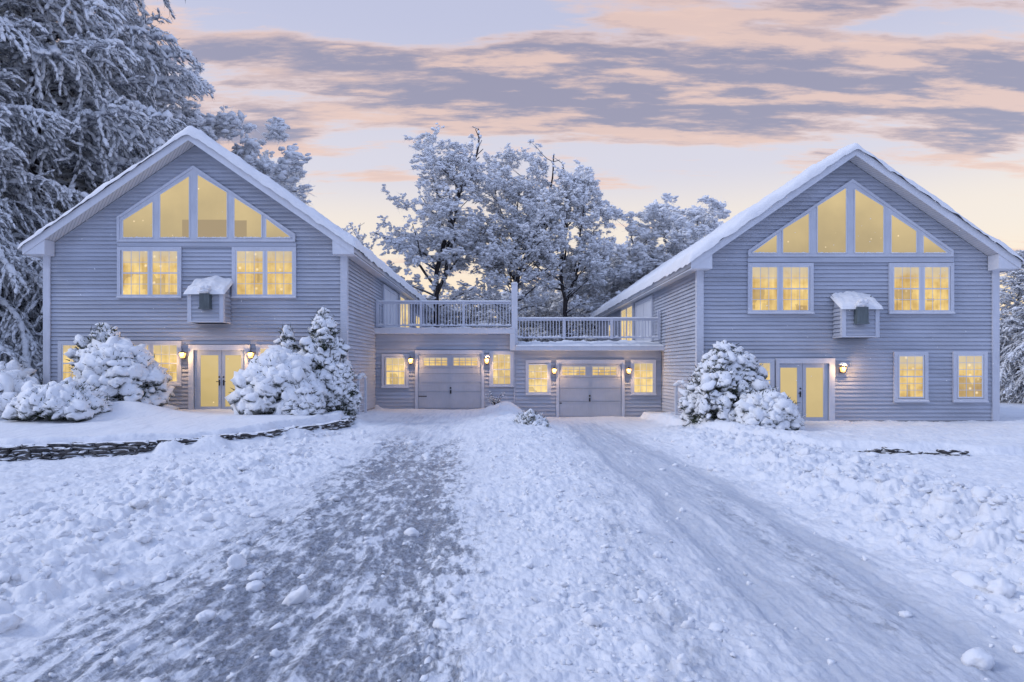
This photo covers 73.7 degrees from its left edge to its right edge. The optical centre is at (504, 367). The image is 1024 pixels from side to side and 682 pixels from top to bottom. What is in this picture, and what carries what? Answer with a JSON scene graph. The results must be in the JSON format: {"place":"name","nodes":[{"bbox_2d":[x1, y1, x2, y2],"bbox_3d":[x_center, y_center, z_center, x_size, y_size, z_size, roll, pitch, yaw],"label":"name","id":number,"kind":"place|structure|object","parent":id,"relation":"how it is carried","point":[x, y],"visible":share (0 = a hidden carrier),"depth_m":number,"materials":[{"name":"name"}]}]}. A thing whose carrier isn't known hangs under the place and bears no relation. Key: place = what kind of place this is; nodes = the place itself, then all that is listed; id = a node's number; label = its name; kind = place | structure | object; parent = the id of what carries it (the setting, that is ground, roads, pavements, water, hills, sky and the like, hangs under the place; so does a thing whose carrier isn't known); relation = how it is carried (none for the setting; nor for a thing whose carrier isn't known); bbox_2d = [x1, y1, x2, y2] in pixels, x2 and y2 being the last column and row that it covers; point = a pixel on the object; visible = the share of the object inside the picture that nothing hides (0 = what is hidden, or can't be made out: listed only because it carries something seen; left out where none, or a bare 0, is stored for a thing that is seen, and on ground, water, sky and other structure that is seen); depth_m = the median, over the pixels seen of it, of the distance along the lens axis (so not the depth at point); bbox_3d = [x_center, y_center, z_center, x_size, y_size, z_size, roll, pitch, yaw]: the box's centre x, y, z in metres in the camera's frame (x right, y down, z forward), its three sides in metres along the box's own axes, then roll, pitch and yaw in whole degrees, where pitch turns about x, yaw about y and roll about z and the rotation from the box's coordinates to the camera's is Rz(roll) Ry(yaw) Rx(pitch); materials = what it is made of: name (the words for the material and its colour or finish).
{"place":"outdoors","nodes":[
{"label":"outdoors","id":0,"kind":"place"},
{"bbox_2d":[0,401,1023,681],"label":"driveway","id":1,"kind":"structure","parent":0,"point":[844,597],"depth_m":6.24,"materials":[{"name":"white snow"}]},
{"bbox_2d":[485,391,505,404],"bbox_3d":[-0.405,1.359,28.538,0.698,0.822,0.846,0,0,-21],"label":"garden plant","id":2,"kind":"object","parent":1,"relation":"on","point":[493,400],"visible":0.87,"depth_m":28.48,"materials":[{"name":"grey plant"}]},
{"bbox_2d":[0,424,1023,681],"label":"snow clods","id":3,"kind":"object","parent":1,"relation":"on","point":[978,658],"visible":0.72,"depth_m":7.32,"materials":[{"name":"white snow"}]},
{"bbox_2d":[512,408,551,427],"bbox_3d":[0.810,1.946,22.218,1.583,1.281,1.412,0,0,0],"label":"snowy shrublet","id":4,"kind":"object","parent":1,"relation":"on","point":[528,416],"visible":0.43,"depth_m":21.96,"materials":[{"name":"white snow"}]},
{"bbox_2d":[0,388,1023,661],"bbox_3d":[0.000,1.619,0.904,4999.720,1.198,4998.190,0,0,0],"label":"snow covered ground","id":5,"kind":"structure","parent":0,"point":[996,452],"depth_m":11.86,"materials":[{"name":"white snow"}]},
{"bbox_2d":[0,360,36,376],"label":"snowy shrub","id":6,"kind":"object","parent":5,"relation":"on","point":[15,365],"visible":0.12,"depth_m":23.33,"materials":[{"name":"white snow"}]},
{"bbox_2d":[0,363,42,419],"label":"snowy shrub","id":7,"kind":"object","parent":5,"relation":"on","point":[12,382],"visible":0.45,"depth_m":19.99,"materials":[{"name":"white snow"}]},
{"bbox_2d":[0,206,42,355],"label":"snowy pine","id":8,"kind":"object","parent":5,"relation":"on","point":[37,227],"visible":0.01,"depth_m":33.70,"materials":[{"name":"white plant"}]},
{"bbox_2d":[0,0,100,384],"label":"snowy pine","id":9,"kind":"object","parent":5,"relation":"on","point":[12,258],"visible":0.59,"depth_m":31.42,"materials":[{"name":"white plant"}]},
{"bbox_2d":[1,377,113,421],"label":"snowy shrub","id":10,"kind":"object","parent":5,"relation":"on","point":[70,398],"visible":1,"depth_m":18.88,"materials":[{"name":"white snow"}]},
{"bbox_2d":[64,322,123,372],"bbox_3d":[-13.404,-0.018,22.914,2.443,3.117,1.944,0,0,19],"label":"snowy shrub","id":11,"kind":"object","parent":5,"relation":"on","point":[104,332],"visible":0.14,"depth_m":22.64,"materials":[{"name":"white snow"}]},
{"bbox_2d":[4,0,201,308],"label":"snowy pine","id":12,"kind":"object","parent":5,"relation":"on","point":[189,95],"visible":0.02,"depth_m":42.29,"materials":[{"name":"white plant"}]},
{"bbox_2d":[0,0,215,384],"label":"snowy pine","id":13,"kind":"object","parent":5,"relation":"on","point":[87,34],"visible":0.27,"depth_m":34.56,"materials":[{"name":"white plant"}]},
{"bbox_2d":[73,335,178,409],"bbox_3d":[-12.390,0.323,22.016,3.230,2.707,3.017,0,0,0],"label":"snowy shrub","id":14,"kind":"object","parent":5,"relation":"on","point":[118,369],"visible":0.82,"depth_m":21.33,"materials":[{"name":"white snow"}]},
{"bbox_2d":[43,5,215,193],"bbox_3d":[-22.602,-9.944,41.956,10.618,24.124,10.936,0,0,29],"label":"snowy tree","id":15,"kind":"object","parent":5,"relation":"on","point":[169,136],"visible":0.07,"depth_m":39.85,"materials":[{"name":"white snow"}]},
{"bbox_2d":[0,415,355,460],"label":"stone wall","id":16,"kind":"structure","parent":5,"relation":"on","point":[61,448],"depth_m":15.00,"materials":[{"name":"grey stone"}]},
{"bbox_2d":[61,87,314,205],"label":"snowy tree","id":17,"kind":"object","parent":5,"relation":"on","point":[227,125],"visible":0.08,"depth_m":44.66,"materials":[{"name":"white snow"}]},
{"bbox_2d":[17,126,434,411],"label":"gabled house","id":18,"kind":"structure","parent":5,"relation":"on","point":[180,231],"depth_m":23.96,"materials":[{"name":"grey wood"}]},
{"bbox_2d":[58,341,181,385],"bbox_3d":[-13.512,-0.135,23.950,4.365,1.580,0.120,0,0,0],"label":"window","id":19,"kind":"structure","parent":18,"relation":"in","point":[166,353],"depth_m":23.95,"materials":[{"name":"glass"}]},
{"bbox_2d":[116,247,181,297],"bbox_3d":[-12.475,-3.322,23.950,2.290,1.805,0.120,0,0,0],"label":"window","id":20,"kind":"structure","parent":18,"relation":"in","point":[142,272],"depth_m":23.95,"materials":[{"name":"glass"}]},
{"bbox_2d":[178,349,185,359],"bbox_3d":[-11.238,-0.448,23.827,0.199,0.380,0.277,0,0,0],"label":"wall lantern","id":21,"kind":"object","parent":18,"relation":"attached to","point":[182,354],"depth_m":23.74,"materials":[{"name":"yellow glass"}]},
{"bbox_2d":[117,166,295,241],"bbox_3d":[-10.475,-5.737,23.946,6.250,2.675,0.109,0,0,0],"label":"gable window","id":22,"kind":"structure","parent":18,"relation":"in","point":[192,206],"depth_m":23.93,"materials":[{"name":"glass"}]},
{"bbox_2d":[188,345,250,409],"bbox_3d":[-10.000,0.441,23.925,2.150,2.458,0.170,0,0,0],"label":"french door","id":23,"kind":"structure","parent":18,"relation":"in","point":[211,368],"depth_m":23.94,"materials":[{"name":"paint"}]},
{"bbox_2d":[247,349,253,359],"bbox_3d":[-8.863,-0.448,23.827,0.199,0.380,0.277,0,0,0],"label":"wall lantern","id":24,"kind":"object","parent":18,"relation":"attached to","point":[250,353],"depth_m":23.74,"materials":[{"name":"yellow glass"}]},
{"bbox_2d":[231,247,296,297],"bbox_3d":[-8.450,-3.322,23.950,2.290,1.805,0.120,0,0,0],"label":"window","id":25,"kind":"structure","parent":18,"relation":"in","point":[257,272],"depth_m":23.95,"materials":[{"name":"glass"}]},
{"bbox_2d":[256,344,276,355],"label":"window","id":26,"kind":"structure","parent":18,"relation":"in","point":[260,348],"depth_m":23.93,"materials":[{"name":"glass"}]},
{"bbox_2d":[382,284,397,327],"bbox_3d":[-5.555,-2.750,33.200,0.090,2.100,4.000,0,0,0],"label":"side door","id":27,"kind":"structure","parent":18,"relation":"in","point":[388,294],"depth_m":32.83,"materials":[{"name":"paint"}]},
{"bbox_2d":[398,293,409,326],"bbox_3d":[-5.555,-2.800,37.775,0.090,2.200,3.750,0,0,0],"label":"patio door","id":28,"kind":"structure","parent":18,"relation":"in","point":[400,297],"depth_m":37.37,"materials":[{"name":"paint"}]},
{"bbox_2d":[414,313,419,327],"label":"side window","id":29,"kind":"structure","parent":18,"relation":"in","point":[415,313],"depth_m":42.56,"materials":[{"name":"glass"}]},
{"bbox_2d":[242,149,306,201],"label":"snowy tree","id":30,"kind":"object","parent":5,"relation":"on","point":[267,156],"visible":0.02,"depth_m":49.95,"materials":[{"name":"white snow"}]},
{"bbox_2d":[224,345,328,414],"bbox_3d":[-7.184,0.631,21.835,3.117,2.704,2.738,0,0,0],"label":"snowy shrub","id":31,"kind":"object","parent":5,"relation":"on","point":[277,368],"visible":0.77,"depth_m":20.95,"materials":[{"name":"white snow"}]},
{"bbox_2d":[271,323,300,352],"bbox_3d":[-7.288,0.005,22.864,1.406,3.053,1.287,0,0,18],"label":"snowy evergreen","id":32,"kind":"object","parent":5,"relation":"on","point":[287,338],"visible":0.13,"depth_m":22.74,"materials":[{"name":"white snow"}]},
{"bbox_2d":[280,379,327,415],"bbox_3d":[-6.329,1.059,21.198,1.513,1.434,1.499,0,0,-41],"label":"snowy shrub","id":33,"kind":"object","parent":5,"relation":"on","point":[312,404],"visible":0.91,"depth_m":20.79,"materials":[{"name":"white snow"}]},
{"bbox_2d":[297,307,361,411],"bbox_3d":[-6.129,-0.066,22.680,2.703,3.961,2.078,0,0,-14],"label":"snowy evergreen","id":34,"kind":"object","parent":5,"relation":"on","point":[322,345],"visible":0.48,"depth_m":22.41,"materials":[{"name":"white snow"}]},
{"bbox_2d":[320,360,362,415],"bbox_3d":[-5.508,0.776,22.418,1.706,2.212,1.390,0,0,0],"label":"snowy shrub","id":35,"kind":"object","parent":5,"relation":"on","point":[339,382],"visible":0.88,"depth_m":22.06,"materials":[{"name":"white snow"}]},
{"bbox_2d":[342,222,380,251],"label":"snowy tree","id":36,"kind":"object","parent":5,"relation":"on","point":[358,236],"visible":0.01,"depth_m":57.38,"materials":[{"name":"white snow"}]},
{"bbox_2d":[356,373,366,414],"bbox_3d":[-5.259,1.145,25.079,0.253,1.910,1.132,0,0,0],"label":"garden arbour","id":37,"kind":"object","parent":5,"relation":"on","point":[361,375],"visible":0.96,"depth_m":25.49,"materials":[{"name":"white paint"}]},
{"bbox_2d":[415,285,444,326],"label":"snowy tree","id":38,"kind":"object","parent":5,"relation":"on","point":[420,291],"visible":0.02,"depth_m":59.31,"materials":[{"name":"white plant"}]},
{"bbox_2d":[374,123,501,327],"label":"snowy tree","id":39,"kind":"object","parent":5,"relation":"on","point":[449,252],"visible":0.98,"depth_m":48.10,"materials":[{"name":"white snow"}]},
{"bbox_2d":[374,327,514,409],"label":"garage","id":40,"kind":"structure","parent":5,"relation":"on","point":[448,369],"depth_m":29.56,"materials":[{"name":"grey wood"}]},
{"bbox_2d":[381,354,408,387],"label":"window","id":41,"kind":"structure","parent":40,"relation":"in","point":[395,367],"depth_m":29.55,"materials":[{"name":"glass"}]},
{"bbox_2d":[376,300,510,326],"bbox_3d":[-2.661,-2.334,29.619,5.891,1.154,0.114,0,0,0],"label":"deck railing","id":42,"kind":"object","parent":40,"relation":"on","point":[445,302],"visible":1,"depth_m":29.59,"materials":[{"name":"paint"}]},
{"bbox_2d":[415,350,483,408],"bbox_3d":[-2.390,0.616,29.540,2.994,2.713,0.119,0,0,0],"label":"garage door","id":43,"kind":"structure","parent":40,"relation":"in","point":[443,378],"depth_m":29.56,"materials":[{"name":"paint"}]},
{"bbox_2d":[484,354,488,363],"bbox_3d":[-0.777,-0.327,29.422,0.236,0.466,0.288,0,0,0],"label":"wall lantern","id":44,"kind":"object","parent":40,"relation":"attached to","point":[487,359],"depth_m":29.32,"materials":[{"name":"yellow glass"}]},
{"bbox_2d":[489,351,513,386],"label":"window","id":45,"kind":"structure","parent":40,"relation":"in","point":[501,363],"depth_m":29.55,"materials":[{"name":"glass"}]},
{"bbox_2d":[422,293,474,326],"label":"snowy tree","id":46,"kind":"object","parent":5,"relation":"on","point":[429,297],"visible":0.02,"depth_m":68.69,"materials":[{"name":"white snow"}]},
{"bbox_2d":[428,282,518,327],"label":"snowy tree","id":47,"kind":"object","parent":5,"relation":"on","point":[488,317],"visible":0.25,"depth_m":60.79,"materials":[{"name":"white plant"}]},
{"bbox_2d":[458,286,558,340],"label":"snowy tree","id":48,"kind":"object","parent":5,"relation":"on","point":[504,293],"visible":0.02,"depth_m":70.65,"materials":[{"name":"white snow"}]},
{"bbox_2d":[457,139,570,326],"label":"snowy tree","id":49,"kind":"object","parent":5,"relation":"on","point":[501,253],"visible":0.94,"depth_m":49.35,"materials":[{"name":"white snow"}]},
{"bbox_2d":[496,283,573,341],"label":"snowy tree","id":50,"kind":"object","parent":5,"relation":"on","point":[539,328],"visible":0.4,"depth_m":58.48,"materials":[{"name":"white snow"}]},
{"bbox_2d":[515,158,616,339],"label":"snowy tree","id":51,"kind":"object","parent":5,"relation":"on","point":[578,191],"visible":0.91,"depth_m":50.62,"materials":[{"name":"white plant"}]},
{"bbox_2d":[538,280,595,340],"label":"snowy tree","id":52,"kind":"object","parent":5,"relation":"on","point":[583,333],"visible":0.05,"depth_m":72.00,"materials":[{"name":"white snow"}]},
{"bbox_2d":[515,340,664,416],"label":"garage","id":53,"kind":"structure","parent":5,"relation":"on","point":[591,379],"depth_m":29.56,"materials":[{"name":"grey wood"}]},
{"bbox_2d":[511,282,517,344],"bbox_3d":[0.417,-2.331,29.604,0.300,2.751,0.313,0,0,0],"label":"deck post","id":54,"kind":"object","parent":53,"relation":"on","point":[514,304],"visible":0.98,"depth_m":29.48,"materials":[{"name":"white paint"}]},
{"bbox_2d":[525,360,551,394],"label":"window","id":55,"kind":"structure","parent":53,"relation":"in","point":[538,376],"depth_m":29.55,"materials":[{"name":"glass"}]},
{"bbox_2d":[518,311,659,338],"bbox_3d":[3.609,-1.842,29.619,6.242,1.218,0.114,0,0,0],"label":"deck railing","id":56,"kind":"object","parent":53,"relation":"on","point":[593,319],"visible":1,"depth_m":29.59,"materials":[{"name":"paint"}]},
{"bbox_2d":[556,360,624,416],"bbox_3d":[3.700,1.009,29.540,2.963,2.667,0.119,0,0,0],"label":"garage door","id":57,"kind":"structure","parent":53,"relation":"in","point":[590,389],"depth_m":29.56,"materials":[{"name":"paint"}]},
{"bbox_2d":[626,366,630,374],"bbox_3d":[5.334,0.129,29.422,0.216,0.418,0.288,0,0,0],"label":"wall lantern","id":58,"kind":"object","parent":53,"relation":"attached to","point":[628,369],"depth_m":29.33,"materials":[{"name":"yellow glass"}]},
{"bbox_2d":[630,360,656,394],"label":"window","id":59,"kind":"structure","parent":53,"relation":"in","point":[643,372],"depth_m":29.55,"materials":[{"name":"glass"}]},
{"bbox_2d":[547,255,639,341],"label":"snowy tree","id":60,"kind":"object","parent":5,"relation":"on","point":[585,325],"visible":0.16,"depth_m":56.11,"materials":[{"name":"white plant"}]},
{"bbox_2d":[600,236,639,279],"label":"snowy tree","id":61,"kind":"object","parent":5,"relation":"on","point":[627,237],"visible":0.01,"depth_m":64.11,"materials":[{"name":"white plant"}]},
{"bbox_2d":[579,193,731,316],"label":"snowy tree","id":62,"kind":"object","parent":5,"relation":"on","point":[639,258],"visible":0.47,"depth_m":51.63,"materials":[{"name":"white plant"}]},
{"bbox_2d":[673,380,687,414],"bbox_3d":[6.238,1.415,24.120,0.230,1.970,1.146,0,0,-6],"label":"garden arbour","id":63,"kind":"object","parent":5,"relation":"on","point":[678,383],"visible":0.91,"depth_m":24.55,"materials":[{"name":"white paint"}]},
{"bbox_2d":[664,205,723,245],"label":"snowy tree","id":64,"kind":"object","parent":5,"relation":"on","point":[701,209],"depth_m":60.48,"materials":[{"name":"white snow"}]},
{"bbox_2d":[678,340,776,426],"bbox_3d":[7.460,0.635,22.525,3.533,3.101,3.148,0,0,0],"label":"snowy shrub","id":65,"kind":"object","parent":5,"relation":"on","point":[726,377],"visible":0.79,"depth_m":21.90,"materials":[{"name":"white snow"}]},
{"bbox_2d":[728,384,806,430],"bbox_3d":[8.177,1.347,21.394,2.518,1.787,2.174,0,0,0],"label":"snowy shrub","id":66,"kind":"object","parent":5,"relation":"on","point":[771,408],"visible":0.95,"depth_m":20.70,"materials":[{"name":"white snow"}]},
{"bbox_2d":[587,314,1022,374],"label":"distant wood","id":67,"kind":"object","parent":5,"relation":"on","point":[1000,340],"depth_m":107.95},
{"bbox_2d":[590,143,1023,421],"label":"gabled house","id":68,"kind":"structure","parent":5,"relation":"on","point":[819,274],"depth_m":23.98,"materials":[{"name":"grey wood"}]},
{"bbox_2d":[609,321,613,338],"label":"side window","id":69,"kind":"structure","parent":68,"relation":"in","point":[613,321],"depth_m":42.20,"materials":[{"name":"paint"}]},
{"bbox_2d":[620,303,633,340],"bbox_3d":[6.755,-2.300,37.775,0.090,2.200,3.750,0,0,0],"label":"patio door","id":70,"kind":"structure","parent":68,"relation":"in","point":[627,311],"depth_m":37.28,"materials":[{"name":"paint"}]},
{"bbox_2d":[635,295,653,340],"bbox_3d":[6.755,-2.250,33.200,0.090,2.100,4.000,0,0,0],"label":"side door","id":71,"kind":"structure","parent":68,"relation":"in","point":[643,308],"depth_m":32.91,"materials":[{"name":"paint"}]},
{"bbox_2d":[755,359,774,386],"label":"window","id":72,"kind":"structure","parent":68,"relation":"in","point":[769,364],"depth_m":23.93,"materials":[{"name":"paint"}]},
{"bbox_2d":[747,263,814,313],"bbox_3d":[9.675,-2.766,23.950,2.340,1.792,0.120,0,0,0],"label":"window","id":73,"kind":"structure","parent":68,"relation":"in","point":[785,288],"depth_m":23.95,"materials":[{"name":"glass"}]},
{"bbox_2d":[775,358,834,420],"bbox_3d":[10.525,0.916,23.925,2.050,2.458,0.170,0,0,0],"label":"french door","id":74,"kind":"structure","parent":68,"relation":"in","point":[814,387],"depth_m":23.94,"materials":[{"name":"paint"}]},
{"bbox_2d":[839,362,846,372],"bbox_3d":[11.788,0.020,23.823,0.236,0.428,0.286,0,0,0],"label":"wall lantern","id":75,"kind":"object","parent":68,"relation":"attached to","point":[842,365],"depth_m":23.74,"materials":[{"name":"yellow glass"}]},
{"bbox_2d":[747,179,953,256],"bbox_3d":[12.125,-5.237,23.946,7.200,2.725,0.109,0,0,0],"label":"gable window","id":76,"kind":"structure","parent":68,"relation":"in","point":[838,225],"depth_m":23.93,"materials":[{"name":"glass"}]},
{"bbox_2d":[893,352,929,401],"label":"window","id":77,"kind":"structure","parent":68,"relation":"in","point":[910,369],"depth_m":23.95,"materials":[{"name":"glass"}]},
{"bbox_2d":[888,263,955,313],"bbox_3d":[14.612,-2.766,23.950,2.315,1.792,0.120,0,0,0],"label":"window","id":78,"kind":"structure","parent":68,"relation":"in","point":[913,288],"depth_m":23.95,"materials":[{"name":"glass"}]},
{"bbox_2d":[952,351,988,401],"bbox_3d":[16.325,0.334,23.950,1.240,1.792,0.120,0,0,0],"label":"window","id":79,"kind":"structure","parent":68,"relation":"in","point":[973,383],"depth_m":23.94,"materials":[{"name":"glass"}]},
{"bbox_2d":[851,446,969,455],"bbox_3d":[9.349,2.011,16.110,2.819,0.267,0.509,0,0,15],"label":"stone edging","id":80,"kind":"object","parent":5,"relation":"on","point":[951,451],"visible":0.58,"depth_m":15.90,"materials":[{"name":"grey stone"}]},
{"bbox_2d":[1000,250,1023,403],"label":"snowy pine","id":81,"kind":"object","parent":5,"relation":"on","point":[1010,377],"visible":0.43,"depth_m":37.52,"materials":[{"name":"white plant"}]},
{"bbox_2d":[1000,281,1023,403],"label":"snowy pine","id":82,"kind":"object","parent":5,"relation":"on","point":[1017,349],"visible":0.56,"depth_m":36.68,"materials":[{"name":"white plant"}]},
{"bbox_2d":[2,0,1023,338],"label":"sky","id":83,"kind":"structure","parent":0,"point":[731,101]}
]}

